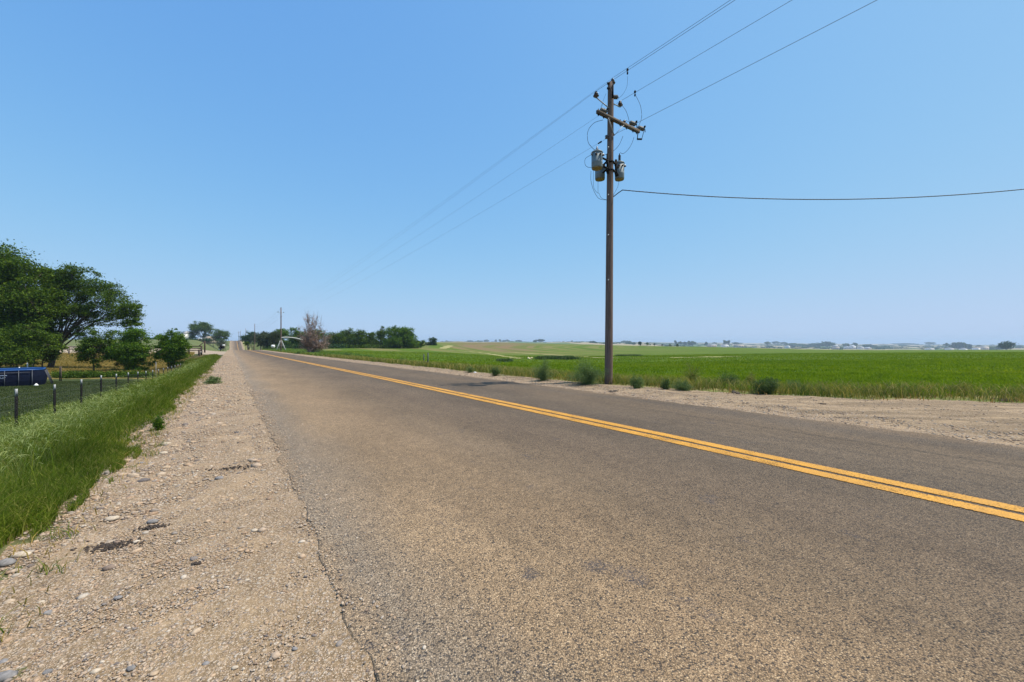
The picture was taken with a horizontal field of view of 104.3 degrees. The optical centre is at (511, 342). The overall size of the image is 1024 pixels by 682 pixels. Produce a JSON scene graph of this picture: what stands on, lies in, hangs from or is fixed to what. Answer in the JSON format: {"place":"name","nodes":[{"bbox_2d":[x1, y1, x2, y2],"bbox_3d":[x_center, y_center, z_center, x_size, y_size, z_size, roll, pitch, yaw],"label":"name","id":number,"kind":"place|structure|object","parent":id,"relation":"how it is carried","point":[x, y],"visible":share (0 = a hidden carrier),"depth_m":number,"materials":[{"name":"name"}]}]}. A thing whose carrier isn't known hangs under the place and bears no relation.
{"place":"outdoors","nodes":[
{"label":"outdoors","id":0,"kind":"place"},
{"bbox_2d":[1,351,194,376],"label":"golden grass","id":1,"kind":"structure","parent":0,"point":[66,362],"depth_m":50.18,"materials":[{"name":"plant"}]},
{"bbox_2d":[0,368,212,642],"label":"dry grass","id":2,"kind":"structure","parent":0,"point":[99,499],"depth_m":3.13,"materials":[{"name":"plant"}]},
{"bbox_2d":[0,354,221,680],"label":"verge bank","id":3,"kind":"structure","parent":0,"point":[16,542],"depth_m":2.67,"materials":[{"name":"green plant"}]},
{"bbox_2d":[0,364,180,431],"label":"wire fence","id":4,"kind":"object","parent":3,"relation":"on","point":[54,400],"visible":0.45,"depth_m":11.23,"materials":[{"name":"black metal"}]},
{"bbox_2d":[0,358,207,491],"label":"seeding grass","id":5,"kind":"structure","parent":3,"relation":"on","point":[54,423],"depth_m":5.93,"materials":[{"name":"plant"}]},
{"bbox_2d":[0,354,222,426],"bbox_3d":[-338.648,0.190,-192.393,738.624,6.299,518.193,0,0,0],"label":"lawn","id":6,"kind":"structure","parent":0,"point":[65,380],"depth_m":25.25,"materials":[{"name":"plant"}]},
{"bbox_2d":[0,367,53,386],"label":"swimming pool","id":7,"kind":"structure","parent":6,"relation":"on","point":[29,376],"depth_m":28.61,"materials":[{"name":"blue plastic"}]},
{"bbox_2d":[47,354,193,378],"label":"dry pasture","id":8,"kind":"structure","parent":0,"point":[102,378],"depth_m":36.10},
{"bbox_2d":[0,326,47,367],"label":"shade tree","id":9,"kind":"object","parent":8,"relation":"on","point":[19,354],"visible":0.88,"depth_m":38.69,"materials":[{"name":"green plant"}]},
{"bbox_2d":[0,320,58,367],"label":"young tree","id":10,"kind":"object","parent":8,"relation":"on","point":[27,335],"visible":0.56,"depth_m":39.61,"materials":[{"name":"green plant"}]},
{"bbox_2d":[0,239,80,333],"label":"shade tree","id":11,"kind":"object","parent":8,"relation":"on","point":[14,268],"visible":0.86,"depth_m":43.73,"materials":[{"name":"green plant"}]},
{"bbox_2d":[1,262,90,365],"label":"shade tree","id":12,"kind":"object","parent":8,"relation":"on","point":[52,282],"visible":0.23,"depth_m":46.36,"materials":[{"name":"green plant"}]},
{"bbox_2d":[31,332,69,366],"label":"young tree","id":13,"kind":"object","parent":8,"relation":"on","point":[51,352],"visible":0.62,"depth_m":43.01,"materials":[{"name":"green plant"}]},
{"bbox_2d":[42,260,146,367],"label":"spreading tree","id":14,"kind":"object","parent":8,"relation":"on","point":[85,309],"visible":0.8,"depth_m":47.56,"materials":[{"name":"green plant"}]},
{"bbox_2d":[69,324,120,370],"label":"young tree","id":15,"kind":"object","parent":8,"relation":"on","point":[85,350],"visible":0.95,"depth_m":41.73,"materials":[{"name":"green plant"}]},
{"bbox_2d":[49,369,161,377],"bbox_3d":[-38.219,3.079,37.018,10.832,1.302,2.201,0,0,0],"label":"hedge","id":16,"kind":"object","parent":8,"relation":"on","point":[89,374],"visible":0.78,"depth_m":36.58,"materials":[{"name":"green plant"}]},
{"bbox_2d":[94,325,158,370],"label":"bush","id":17,"kind":"object","parent":8,"relation":"on","point":[132,352],"visible":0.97,"depth_m":43.00,"materials":[{"name":"green plant"}]},
{"bbox_2d":[115,302,144,328],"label":"slender tree","id":18,"kind":"object","parent":8,"relation":"on","point":[133,308],"visible":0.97,"depth_m":46.81,"materials":[{"name":"green plant"}]},
{"bbox_2d":[149,328,192,367],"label":"bush","id":19,"kind":"object","parent":8,"relation":"on","point":[172,345],"visible":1,"depth_m":43.52,"materials":[{"name":"green plant"}]},
{"bbox_2d":[160,346,201,355],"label":"rail fence","id":20,"kind":"object","parent":8,"relation":"on","point":[198,350],"visible":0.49,"depth_m":62.00,"materials":[{"name":"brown wood"}]},
{"bbox_2d":[44,339,229,350],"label":"hill field","id":21,"kind":"structure","parent":0,"point":[209,347],"depth_m":210.78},
{"bbox_2d":[183,331,192,338],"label":"barn","id":22,"kind":"structure","parent":21,"relation":"on","point":[186,334],"depth_m":295.65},
{"bbox_2d":[188,321,214,338],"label":"broad tree","id":23,"kind":"object","parent":21,"relation":"on","point":[201,327],"visible":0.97,"depth_m":299.15,"materials":[{"name":"green plant"}]},
{"bbox_2d":[187,337,224,346],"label":"hedge","id":24,"kind":"object","parent":21,"relation":"on","point":[207,339],"visible":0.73,"depth_m":286.11,"materials":[{"name":"plant"}]},
{"bbox_2d":[202,336,215,343],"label":"house","id":25,"kind":"structure","parent":21,"relation":"on","point":[208,342],"depth_m":291.50,"materials":[{"name":"grey metal"}]},
{"bbox_2d":[213,339,230,349],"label":"hedge","id":26,"kind":"object","parent":21,"relation":"on","point":[219,342],"visible":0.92,"depth_m":266.00,"materials":[{"name":"green plant"}]},
{"bbox_2d":[211,328,233,349],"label":"round tree","id":27,"kind":"object","parent":21,"relation":"on","point":[219,333],"visible":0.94,"depth_m":288.95,"materials":[{"name":"green plant"}]},
{"bbox_2d":[60,347,225,354],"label":"driveway","id":28,"kind":"structure","parent":0,"point":[210,352],"depth_m":81.22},
{"bbox_2d":[153,354,210,368],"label":"dry bank grass","id":29,"kind":"structure","parent":0,"point":[194,357],"depth_m":56.12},
{"bbox_2d":[262,348,373,356],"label":"roadside grass","id":30,"kind":"structure","parent":0,"point":[321,352],"depth_m":66.12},
{"bbox_2d":[0,341,1023,681],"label":"gravel shoulder","id":31,"kind":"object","parent":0,"point":[264,575],"visible":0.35,"depth_m":2.18},
{"bbox_2d":[0,558,16,566],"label":"stone","id":32,"kind":"object","parent":31,"relation":"on","point":[6,562],"visible":1,"depth_m":2.35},
{"bbox_2d":[0,670,18,681],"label":"stone","id":33,"kind":"object","parent":31,"relation":"on","point":[5,675],"visible":1,"depth_m":1.58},
{"bbox_2d":[10,551,31,557],"bbox_3d":[-3.013,1.300,2.448,0.089,0.028,0.064,0,0,0],"label":"stone","id":34,"kind":"object","parent":31,"relation":"on","point":[17,555],"visible":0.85,"depth_m":2.43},
{"bbox_2d":[42,669,52,674],"bbox_3d":[-1.859,1.316,1.593,0.033,0.010,0.025,0,0,0],"label":"stone","id":35,"kind":"object","parent":31,"relation":"on","point":[46,671],"visible":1,"depth_m":1.59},
{"bbox_2d":[90,668,101,674],"bbox_3d":[-1.658,1.307,1.588,0.036,0.012,0.028,0,0,0],"label":"stone","id":36,"kind":"object","parent":31,"relation":"on","point":[94,671],"visible":1,"depth_m":1.58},
{"bbox_2d":[48,534,155,559],"bbox_3d":[-2.599,1.309,2.567,0.490,0.015,0.205,0,0,-14],"label":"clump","id":37,"kind":"object","parent":31,"relation":"on","point":[107,545],"visible":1,"depth_m":2.56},
{"bbox_2d":[104,515,119,520],"bbox_3d":[-2.941,1.290,2.925,0.090,0.026,0.059,0,0,-10],"label":"stone","id":38,"kind":"object","parent":31,"relation":"on","point":[111,518],"visible":1,"depth_m":2.91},
{"bbox_2d":[126,665,135,671],"bbox_3d":[-1.527,1.304,1.597,0.030,0.011,0.031,0,0,-33],"label":"stone","id":39,"kind":"object","parent":31,"relation":"on","point":[130,668],"visible":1,"depth_m":1.59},
{"bbox_2d":[133,523,171,531],"bbox_3d":[-2.541,1.306,2.826,0.215,0.013,0.087,0,0,-25],"label":"dirt clod","id":40,"kind":"object","parent":31,"relation":"on","point":[154,526],"visible":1,"depth_m":2.82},
{"bbox_2d":[147,519,158,523],"bbox_3d":[-2.620,1.301,2.904,0.074,0.025,0.059,0,0,-22],"label":"stone","id":41,"kind":"object","parent":31,"relation":"on","point":[151,521],"visible":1,"depth_m":2.89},
{"bbox_2d":[149,670,158,675],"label":"stone","id":42,"kind":"object","parent":31,"relation":"on","point":[154,673],"visible":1,"depth_m":1.57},
{"bbox_2d":[152,411,166,430],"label":"weed bush","id":43,"kind":"object","parent":31,"relation":"on","point":[158,425],"visible":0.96,"depth_m":5.98,"materials":[{"name":"green plant"}]},
{"bbox_2d":[203,375,222,384],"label":"weed bush","id":44,"kind":"object","parent":31,"relation":"on","point":[210,379],"visible":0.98,"depth_m":13.67,"materials":[{"name":"green plant"}]},
{"bbox_2d":[207,465,248,470],"bbox_3d":[-2.985,1.317,4.186,0.419,0.015,0.190,0,0,0],"label":"dirt clod","id":45,"kind":"object","parent":31,"relation":"on","point":[223,468],"visible":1,"depth_m":4.17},
{"bbox_2d":[0,356,519,681],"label":"gravel","id":46,"kind":"structure","parent":31,"relation":"on","point":[275,654],"depth_m":2.50,"materials":[{"name":"gravel"}]},
{"bbox_2d":[466,365,474,372],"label":"weed bush","id":47,"kind":"object","parent":31,"relation":"on","point":[470,370],"visible":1,"depth_m":18.25,"materials":[{"name":"green plant"}]},
{"bbox_2d":[323,357,1023,446],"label":"loose gravel","id":48,"kind":"structure","parent":31,"relation":"on","point":[858,419],"depth_m":8.00,"materials":[{"name":"gravel"}]},
{"bbox_2d":[0,0,1023,344],"label":"sky","id":49,"kind":"structure","parent":0,"point":[223,162],"materials":[{"name":"blue"}]},
{"bbox_2d":[232,341,1023,681],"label":"road","id":50,"kind":"structure","parent":0,"point":[572,551],"depth_m":2.65,"materials":[{"name":"asphalt"}]},
{"bbox_2d":[237,346,1023,520],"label":"road marking","id":51,"kind":"structure","parent":50,"relation":"on","point":[1005,514],"depth_m":4.03,"materials":[{"name":"yellow paint"}]},
{"bbox_2d":[237,344,1023,512],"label":"road marking","id":52,"kind":"structure","parent":50,"relation":"on","point":[941,492],"depth_m":4.34,"materials":[{"name":"yellow paint"}]},
{"bbox_2d":[242,341,1023,402],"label":"roadside verge","id":53,"kind":"structure","parent":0,"point":[878,398],"depth_m":10.37,"materials":[{"name":"plant"}]},
{"bbox_2d":[238,330,258,349],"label":"grove tree","id":54,"kind":"object","parent":53,"relation":"on","point":[245,338],"visible":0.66,"depth_m":228.81,"materials":[{"name":"green plant"}]},
{"bbox_2d":[249,331,268,349],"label":"grove tree","id":55,"kind":"object","parent":53,"relation":"on","point":[252,338],"visible":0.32,"depth_m":213.79,"materials":[{"name":"green plant"}]},
{"bbox_2d":[254,330,282,348],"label":"grove tree","id":56,"kind":"object","parent":53,"relation":"on","point":[266,340],"visible":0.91,"depth_m":148.83,"materials":[{"name":"green plant"}]},
{"bbox_2d":[279,308,283,349],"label":"utility pole","id":57,"kind":"object","parent":53,"relation":"on","point":[280,312],"visible":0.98,"depth_m":95.65,"materials":[{"name":"brown wood"}]},
{"bbox_2d":[276,337,298,349],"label":"irrigation pivot","id":58,"kind":"object","parent":53,"relation":"on","point":[283,345],"visible":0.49,"depth_m":113.03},
{"bbox_2d":[297,310,334,352],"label":"dead tree","id":59,"kind":"object","parent":53,"relation":"on","point":[307,340],"visible":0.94,"depth_m":67.78,"materials":[{"name":"plant"}]},
{"bbox_2d":[585,76,645,383],"bbox_3d":[3.489,-3.483,13.308,2.560,10.502,1.140,0,0,-26],"label":"utility pole","id":60,"kind":"object","parent":53,"relation":"on","point":[599,167],"visible":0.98,"depth_m":13.01,"materials":[{"name":"brown wood"}]},
{"bbox_2d":[299,79,610,298],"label":"overhead wire","id":61,"kind":"object","parent":60,"relation":"attached to","point":[483,172],"visible":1,"depth_m":18.91,"materials":[{"name":"metal"}]},
{"bbox_2d":[319,94,591,290],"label":"overhead wire","id":62,"kind":"object","parent":60,"relation":"attached to","point":[476,179],"visible":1,"depth_m":17.77,"materials":[{"name":"metal"}]},
{"bbox_2d":[320,116,597,295],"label":"overhead wire","id":63,"kind":"object","parent":60,"relation":"attached to","point":[492,186],"visible":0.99,"depth_m":19.40,"materials":[{"name":"metal"}]},
{"bbox_2d":[598,0,734,89],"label":"overhead wire","id":64,"kind":"object","parent":60,"relation":"attached to","point":[670,42],"visible":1,"depth_m":10.54,"materials":[{"name":"metal"}]},
{"bbox_2d":[613,0,729,77],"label":"overhead wire","id":65,"kind":"object","parent":60,"relation":"attached to","point":[675,36],"visible":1,"depth_m":11.34,"materials":[{"name":"metal"}]},
{"bbox_2d":[621,0,791,100],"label":"overhead wire","id":66,"kind":"object","parent":60,"relation":"attached to","point":[711,47],"visible":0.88,"depth_m":10.77,"materials":[{"name":"metal"}]},
{"bbox_2d":[606,0,876,138],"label":"overhead wire","id":67,"kind":"object","parent":60,"relation":"attached to","point":[753,63],"visible":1,"depth_m":9.27,"materials":[{"name":"metal"}]},
{"bbox_2d":[623,189,1023,199],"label":"service cable","id":68,"kind":"object","parent":60,"relation":"attached to","point":[822,199],"visible":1,"depth_m":13.02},
{"bbox_2d":[267,349,1023,402],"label":"verge weeds","id":69,"kind":"object","parent":53,"relation":"on","point":[897,391],"visible":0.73,"depth_m":11.13,"materials":[{"name":"plant"}]},
{"bbox_2d":[750,376,781,393],"bbox_3d":[6.813,1.145,10.754,0.771,0.508,0.751,0,0,-28],"label":"weed bush","id":70,"kind":"object","parent":53,"relation":"on","point":[770,383],"visible":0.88,"depth_m":10.63,"materials":[{"name":"green plant"}]},
{"bbox_2d":[531,375,1020,402],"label":"rusty weeds","id":71,"kind":"object","parent":53,"relation":"on","point":[790,393],"visible":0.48,"depth_m":10.04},
{"bbox_2d":[937,380,981,395],"bbox_3d":[11.974,1.206,10.643,0.988,0.418,0.759,0,0,-20],"label":"weed bush","id":72,"kind":"object","parent":53,"relation":"on","point":[963,386],"visible":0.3,"depth_m":10.62,"materials":[{"name":"green plant"}]},
{"bbox_2d":[249,341,1023,395],"bbox_3d":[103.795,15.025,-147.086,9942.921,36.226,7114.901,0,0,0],"label":"crop field","id":73,"kind":"structure","parent":0,"point":[523,349],"depth_m":145.52,"materials":[{"name":"plant"}]},
{"bbox_2d":[272,328,292,345],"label":"grove tree","id":74,"kind":"object","parent":73,"relation":"on","point":[285,332],"visible":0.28,"depth_m":154.41,"materials":[{"name":"green plant"}]},
{"bbox_2d":[285,327,301,345],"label":"grove tree","id":75,"kind":"object","parent":73,"relation":"on","point":[293,340],"visible":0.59,"depth_m":149.14,"materials":[{"name":"green plant"}]},
{"bbox_2d":[262,343,346,348],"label":"hedge","id":76,"kind":"object","parent":73,"relation":"on","point":[294,346],"visible":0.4,"depth_m":147.14,"materials":[{"name":"green plant"}]},
{"bbox_2d":[294,329,330,348],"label":"grove tree","id":77,"kind":"object","parent":73,"relation":"on","point":[324,334],"visible":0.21,"depth_m":149.27,"materials":[{"name":"green plant"}]},
{"bbox_2d":[322,330,347,347],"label":"grove tree","id":78,"kind":"object","parent":73,"relation":"on","point":[337,337],"visible":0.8,"depth_m":151.06,"materials":[{"name":"green plant"}]},
{"bbox_2d":[339,327,354,347],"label":"grove tree","id":79,"kind":"object","parent":73,"relation":"on","point":[347,333],"visible":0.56,"depth_m":155.03,"materials":[{"name":"green plant"}]},
{"bbox_2d":[347,328,371,346],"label":"grove tree","id":80,"kind":"object","parent":73,"relation":"on","point":[359,337],"visible":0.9,"depth_m":150.86,"materials":[{"name":"green plant"}]},
{"bbox_2d":[365,331,379,347],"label":"grove tree","id":81,"kind":"object","parent":73,"relation":"on","point":[371,335],"visible":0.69,"depth_m":153.40,"materials":[{"name":"green plant"}]},
{"bbox_2d":[374,326,389,345],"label":"grove tree","id":82,"kind":"object","parent":73,"relation":"on","point":[379,333],"visible":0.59,"depth_m":157.16,"materials":[{"name":"green plant"}]},
{"bbox_2d":[343,343,421,348],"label":"hedge","id":83,"kind":"object","parent":73,"relation":"on","point":[382,346],"visible":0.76,"depth_m":148.90,"materials":[{"name":"green plant"}]},
{"bbox_2d":[381,325,421,348],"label":"grove tree","id":84,"kind":"object","parent":73,"relation":"on","point":[403,337],"visible":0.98,"depth_m":148.64,"materials":[{"name":"green plant"}]},
{"bbox_2d":[416,340,424,346],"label":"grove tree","id":85,"kind":"object","parent":73,"relation":"on","point":[422,343],"visible":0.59,"depth_m":164.64,"materials":[{"name":"green plant"}]},
{"bbox_2d":[424,337,438,344],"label":"grove tree","id":86,"kind":"object","parent":73,"relation":"on","point":[432,340],"visible":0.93,"depth_m":209.08,"materials":[{"name":"green plant"}]},
{"bbox_2d":[454,350,520,358],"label":"field track","id":87,"kind":"structure","parent":73,"relation":"on","point":[495,354],"depth_m":105.32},
{"bbox_2d":[496,358,514,361],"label":"tall weeds","id":88,"kind":"object","parent":73,"relation":"on","point":[504,359],"visible":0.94,"depth_m":51.93,"materials":[{"name":"green plant"}]},
{"bbox_2d":[499,352,604,357],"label":"field track","id":89,"kind":"structure","parent":73,"relation":"on","point":[543,354],"depth_m":122.60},
{"bbox_2d":[530,355,582,359],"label":"tall weeds","id":90,"kind":"object","parent":73,"relation":"on","point":[558,357],"visible":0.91,"depth_m":63.10,"materials":[{"name":"green plant"}]},
{"bbox_2d":[615,354,642,355],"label":"tall weeds","id":91,"kind":"object","parent":73,"relation":"on","point":[628,355],"visible":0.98,"depth_m":96.03,"materials":[{"name":"green plant"}]},
{"bbox_2d":[333,351,1023,396],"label":"crop plants","id":92,"kind":"object","parent":73,"relation":"on","point":[1005,375],"visible":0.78,"depth_m":28.07,"materials":[{"name":"plant"}]},
{"bbox_2d":[681,359,706,379],"bbox_3d":[6.648,1.069,14.753,1.022,0.951,0.798,0,0,0],"label":"weed bush","id":93,"kind":"object","parent":73,"relation":"on","point":[691,374],"visible":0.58,"depth_m":14.69,"materials":[{"name":"green plant"}]},
{"bbox_2d":[717,370,740,385],"bbox_3d":[7.070,1.213,13.141,0.989,0.616,0.796,0,0,0],"label":"weed bush","id":94,"kind":"object","parent":73,"relation":"on","point":[730,377],"visible":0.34,"depth_m":13.05,"materials":[{"name":"green plant"}]},
{"bbox_2d":[742,372,755,383],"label":"weed bush","id":95,"kind":"object","parent":73,"relation":"on","point":[752,376],"visible":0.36,"depth_m":13.01,"materials":[{"name":"green plant"}]},
{"bbox_2d":[457,341,1023,349],"bbox_3d":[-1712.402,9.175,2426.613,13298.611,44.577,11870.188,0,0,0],"label":"valley","id":96,"kind":"structure","parent":0,"point":[758,345],"depth_m":1801.17,"materials":[{"name":"plant"}]},
{"bbox_2d":[446,341,600,342],"bbox_3d":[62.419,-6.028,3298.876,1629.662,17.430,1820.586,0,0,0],"label":"woods","id":97,"kind":"object","parent":96,"relation":"on","point":[515,341],"visible":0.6,"depth_m":2831.03,"materials":[{"name":"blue plant"}]},
{"bbox_2d":[600,342,768,347],"bbox_3d":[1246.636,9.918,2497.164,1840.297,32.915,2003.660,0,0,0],"label":"woods","id":98,"kind":"object","parent":96,"relation":"on","point":[745,346],"visible":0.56,"depth_m":2103.69,"materials":[{"name":"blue plant"}]},
{"bbox_2d":[785,343,805,346],"bbox_3d":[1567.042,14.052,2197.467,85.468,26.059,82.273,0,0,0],"label":"distant tree","id":99,"kind":"object","parent":96,"relation":"on","point":[794,345],"visible":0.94,"depth_m":2187.11,"materials":[{"name":"grey plant"}]},
{"bbox_2d":[804,343,820,346],"bbox_3d":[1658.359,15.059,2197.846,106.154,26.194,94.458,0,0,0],"label":"distant tree","id":100,"kind":"object","parent":96,"relation":"on","point":[811,345],"visible":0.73,"depth_m":2188.42,"materials":[{"name":"blue plant"}]},
{"bbox_2d":[815,341,836,346],"bbox_3d":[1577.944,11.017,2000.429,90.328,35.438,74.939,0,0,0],"label":"distant tree","id":101,"kind":"object","parent":96,"relation":"on","point":[826,344],"visible":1,"depth_m":1990.39,"materials":[{"name":"blue plant"}]},
{"bbox_2d":[764,344,1023,349],"bbox_3d":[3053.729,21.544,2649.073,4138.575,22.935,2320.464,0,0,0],"label":"woods","id":102,"kind":"object","parent":96,"relation":"on","point":[893,346],"visible":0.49,"depth_m":2131.22,"materials":[{"name":"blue plant"}]},
{"bbox_2d":[948,342,958,348],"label":"distant tree","id":103,"kind":"object","parent":96,"relation":"on","point":[954,345],"visible":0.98,"depth_m":1517.99,"materials":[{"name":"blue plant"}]},
{"bbox_2d":[996,341,1015,349],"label":"distant tree","id":104,"kind":"object","parent":96,"relation":"on","point":[1006,345],"visible":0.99,"depth_m":616.99,"materials":[{"name":"blue plant"}]},
{"bbox_2d":[490,374,1023,439],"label":"dirt pullout","id":105,"kind":"structure","parent":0,"point":[1001,417],"depth_m":8.16,"materials":[{"name":"soil"}]},
{"bbox_2d":[488,366,501,375],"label":"weed bush","id":106,"kind":"object","parent":105,"relation":"on","point":[495,372],"visible":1,"depth_m":16.29,"materials":[{"name":"green plant"}]},
{"bbox_2d":[529,356,554,380],"bbox_3d":[1.035,0.900,13.971,1.018,0.919,0.873,0,0,0],"label":"weed bush","id":107,"kind":"object","parent":105,"relation":"on","point":[542,374],"visible":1,"depth_m":13.95,"materials":[{"name":"green plant"}]},
{"bbox_2d":[562,356,609,385],"bbox_3d":[2.357,0.854,12.555,1.455,0.995,1.479,0,0,44],"label":"weed bush","id":108,"kind":"object","parent":105,"relation":"on","point":[586,377],"visible":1,"depth_m":12.39,"materials":[{"name":"green plant"}]},
{"bbox_2d":[628,371,644,388],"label":"weed bush","id":109,"kind":"object","parent":105,"relation":"on","point":[637,384],"visible":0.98,"depth_m":11.21,"materials":[{"name":"green plant"}]},
{"bbox_2d":[660,378,669,389],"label":"weed bush","id":110,"kind":"object","parent":105,"relation":"on","point":[665,385],"visible":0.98,"depth_m":11.39,"materials":[{"name":"green plant"}]},
{"bbox_2d":[669,377,693,390],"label":"weed bush","id":111,"kind":"object","parent":105,"relation":"on","point":[682,386],"visible":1,"depth_m":11.16,"materials":[{"name":"green plant"}]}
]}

